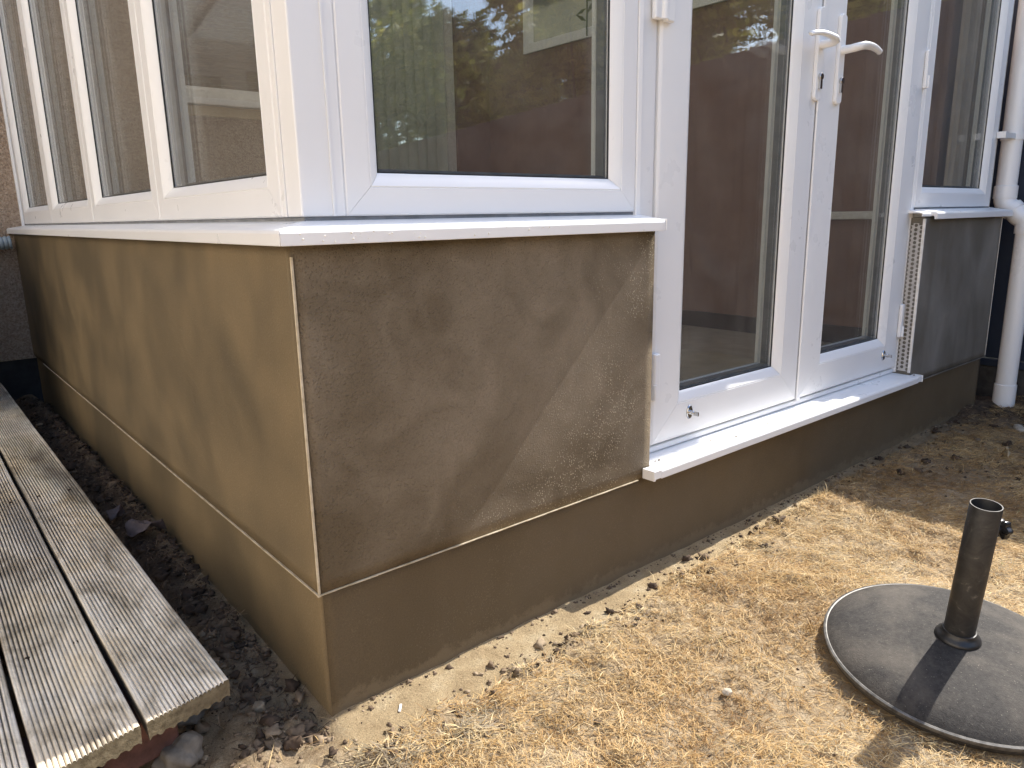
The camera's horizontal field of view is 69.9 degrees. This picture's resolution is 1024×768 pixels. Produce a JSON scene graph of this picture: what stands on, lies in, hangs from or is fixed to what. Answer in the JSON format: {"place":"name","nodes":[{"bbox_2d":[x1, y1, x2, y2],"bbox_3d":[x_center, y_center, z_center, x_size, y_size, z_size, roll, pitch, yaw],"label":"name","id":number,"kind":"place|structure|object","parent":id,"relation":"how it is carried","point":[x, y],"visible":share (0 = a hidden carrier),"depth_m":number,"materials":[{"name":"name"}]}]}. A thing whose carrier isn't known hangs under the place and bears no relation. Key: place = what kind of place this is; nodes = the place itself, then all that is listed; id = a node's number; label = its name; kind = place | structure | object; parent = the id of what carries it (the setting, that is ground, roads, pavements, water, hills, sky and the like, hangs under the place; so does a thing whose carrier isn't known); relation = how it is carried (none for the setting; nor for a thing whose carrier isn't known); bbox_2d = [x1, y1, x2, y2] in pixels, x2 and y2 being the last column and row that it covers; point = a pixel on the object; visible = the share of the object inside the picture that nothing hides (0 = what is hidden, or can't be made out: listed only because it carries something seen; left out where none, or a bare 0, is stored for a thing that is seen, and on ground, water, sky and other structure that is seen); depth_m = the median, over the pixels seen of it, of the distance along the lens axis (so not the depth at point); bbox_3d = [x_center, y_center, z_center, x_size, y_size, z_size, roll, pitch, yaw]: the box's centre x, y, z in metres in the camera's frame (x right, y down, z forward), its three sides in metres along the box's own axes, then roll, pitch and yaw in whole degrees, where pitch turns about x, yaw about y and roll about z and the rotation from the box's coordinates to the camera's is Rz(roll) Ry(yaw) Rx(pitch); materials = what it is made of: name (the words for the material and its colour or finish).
{"place":"outdoors","nodes":[
{"label":"outdoors","id":0,"kind":"place"},
{"bbox_2d":[0,394,1023,767],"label":"ground","id":1,"kind":"structure","parent":0,"point":[368,726],"depth_m":1.24,"materials":[{"name":"beige plant"}]},
{"bbox_2d":[22,737,96,767],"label":"brick","id":2,"kind":"object","parent":1,"relation":"on","point":[29,756],"depth_m":0.94,"materials":[{"name":"red brick"}]},
{"bbox_2d":[106,504,124,520],"bbox_3d":[-0.992,0.323,1.835,0.025,0.036,0.050,-15,3,17],"label":"dead leaf","id":3,"kind":"object","parent":1,"relation":"on","point":[117,511],"visible":0.98,"depth_m":1.83,"materials":[{"name":"grey plant"}]},
{"bbox_2d":[97,660,178,767],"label":"brick","id":4,"kind":"object","parent":1,"relation":"on","point":[147,750],"visible":0.13,"depth_m":1.00,"materials":[{"name":"red brick"}]},
{"bbox_2d":[0,383,229,767],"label":"decking","id":5,"kind":"object","parent":4,"relation":"on","point":[63,703],"visible":1,"depth_m":1.13,"materials":[{"name":"grey wood"}]},
{"bbox_2d":[125,518,166,536],"bbox_3d":[-0.857,0.334,1.708,0.084,0.038,0.048,0,13,3],"label":"dead leaf","id":6,"kind":"object","parent":1,"relation":"on","point":[133,527],"visible":1,"depth_m":1.71,"materials":[{"name":"grey plant"}]},
{"bbox_2d":[151,731,203,767],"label":"stone","id":7,"kind":"object","parent":1,"relation":"on","point":[184,750],"visible":0.98,"depth_m":1.01,"materials":[{"name":"grey stone"}]},
{"bbox_2d":[177,702,216,728],"bbox_3d":[-0.502,0.493,1.128,0.089,0.074,0.072,-12,17,-39],"label":"stone","id":8,"kind":"object","parent":1,"relation":"on","point":[193,719],"visible":0.16,"depth_m":1.11,"materials":[{"name":"grey stone"}]},
{"bbox_2d":[75,454,336,767],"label":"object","id":9,"kind":"object","parent":1,"relation":"on","point":[259,648],"visible":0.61,"depth_m":1.34,"materials":[{"name":"brown soil"}]},
{"bbox_2d":[0,0,490,401],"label":"house","id":10,"kind":"structure","parent":1,"relation":"on","point":[217,39],"depth_m":3.42,"materials":[{"name":"brown paint"}]},
{"bbox_2d":[0,236,12,249],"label":"waste pipe","id":11,"kind":"object","parent":10,"relation":"attached to","point":[5,242],"visible":1,"depth_m":2.92,"materials":[{"name":"grey plastic"}]},
{"bbox_2d":[177,0,261,119],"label":"window","id":12,"kind":"structure","parent":10,"relation":"in","point":[201,101],"depth_m":3.44,"materials":[{"name":"white glass"}]},
{"bbox_2d":[442,0,456,170],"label":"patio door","id":13,"kind":"structure","parent":10,"relation":"in","point":[446,4],"depth_m":4.22,"materials":[{"name":"glass"}]},
{"bbox_2d":[0,0,1014,716],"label":"conservatory","id":14,"kind":"object","parent":1,"relation":"on","point":[340,412],"visible":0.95,"depth_m":1.46,"materials":[{"name":"brown paint"}]},
{"bbox_2d":[0,0,52,223],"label":"window","id":15,"kind":"structure","parent":14,"relation":"in","point":[35,212],"depth_m":2.83,"materials":[{"name":"white plastic"}]},
{"bbox_2d":[19,0,93,222],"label":"window","id":16,"kind":"structure","parent":14,"relation":"in","point":[64,209],"depth_m":2.35,"materials":[{"name":"white plastic"}]},
{"bbox_2d":[63,0,165,221],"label":"window","id":17,"kind":"structure","parent":14,"relation":"in","point":[108,204],"depth_m":1.88,"materials":[{"name":"white plastic"}]},
{"bbox_2d":[134,0,283,219],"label":"window","id":18,"kind":"structure","parent":14,"relation":"in","point":[258,195],"depth_m":1.41,"materials":[{"name":"white plastic"}]},
{"bbox_2d":[369,0,447,170],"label":"vertical blind","id":19,"kind":"object","parent":14,"relation":"hanging from","point":[407,48],"visible":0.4,"depth_m":3.94,"materials":[{"name":"grey fabric"}]},
{"bbox_2d":[332,0,637,215],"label":"window","id":20,"kind":"structure","parent":14,"relation":"in","point":[369,190],"depth_m":1.23,"materials":[{"name":"white plastic"}]},
{"bbox_2d":[575,0,591,35],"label":"bamboo sprig","id":21,"kind":"object","parent":14,"relation":"attached to","point":[581,18],"visible":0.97,"depth_m":3.69,"materials":[{"name":"green plant"}]},
{"bbox_2d":[523,0,726,54],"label":"high window","id":22,"kind":"structure","parent":14,"relation":"in","point":[547,24],"depth_m":3.91,"materials":[{"name":"white plastic"}]},
{"bbox_2d":[650,0,840,445],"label":"door leaf","id":23,"kind":"structure","parent":14,"relation":"in","point":[799,42],"depth_m":1.74,"materials":[{"name":"white plastic"}]},
{"bbox_2d":[794,0,931,398],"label":"door leaf","id":24,"kind":"structure","parent":14,"relation":"in","point":[908,58],"depth_m":2.12,"materials":[{"name":"white plastic"}]},
{"bbox_2d":[914,0,1012,207],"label":"window","id":25,"kind":"structure","parent":14,"relation":"in","point":[976,191],"depth_m":2.52,"materials":[{"name":"white plastic"}]},
{"bbox_2d":[943,0,986,185],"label":"curtain","id":26,"kind":"object","parent":14,"relation":"hanging from","point":[968,61],"visible":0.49,"depth_m":2.57,"materials":[{"name":"grey fabric"}]},
{"bbox_2d":[992,0,1023,407],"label":"downpipe","id":27,"kind":"object","parent":14,"relation":"attached to","point":[1010,135],"visible":0.9,"depth_m":2.69,"materials":[{"name":"white plastic"}]},
{"bbox_2d":[17,397,1023,767],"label":"soil clods","id":28,"kind":"object","parent":1,"relation":"on","point":[293,737],"visible":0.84,"depth_m":1.35,"materials":[{"name":"brown soil"}]},
{"bbox_2d":[239,395,1023,767],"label":"dry grass","id":29,"kind":"structure","parent":1,"relation":"on","point":[893,575],"depth_m":1.28,"materials":[{"name":"plant"}]},
{"bbox_2d":[721,688,731,695],"bbox_3d":[0.336,0.482,1.145,0.019,0.012,0.014,-12,17,-39],"label":"stone","id":30,"kind":"object","parent":1,"relation":"on","point":[725,691],"visible":1,"depth_m":1.14,"materials":[{"name":"white stone"}]},
{"bbox_2d":[649,481,877,710],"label":"dead stalks","id":31,"kind":"object","parent":1,"relation":"on","point":[737,662],"visible":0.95,"depth_m":1.46,"materials":[{"name":"plant"}]},
{"bbox_2d":[823,498,1023,755],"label":"umbrella base","id":32,"kind":"object","parent":1,"relation":"on","point":[944,664],"visible":1,"depth_m":1.13,"materials":[{"name":"black painted metal"},{"name":"black plastic"}]},
{"bbox_2d":[965,0,1023,369],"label":"navy fence panel","id":33,"kind":"object","parent":1,"relation":"on","point":[1005,252],"visible":0.1,"depth_m":2.84,"materials":[{"name":"paint"}]},
{"bbox_2d":[976,365,1023,397],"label":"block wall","id":34,"kind":"structure","parent":1,"relation":"on","point":[986,379],"depth_m":2.94,"materials":[{"name":"grey concrete"}]},
{"bbox_2d":[1001,446,1009,456],"bbox_3d":[1.477,0.203,2.193,0.023,0.035,0.040,14,5,15],"label":"dry leaf","id":35,"kind":"object","parent":1,"relation":"on","point":[1006,448],"visible":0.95,"depth_m":2.19,"materials":[{"name":"plant"}]},
{"bbox_2d":[1013,424,1023,431],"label":"stone","id":36,"kind":"object","parent":1,"relation":"on","point":[1019,427],"visible":0.82,"depth_m":2.49,"materials":[{"name":"white stone"}]}
]}

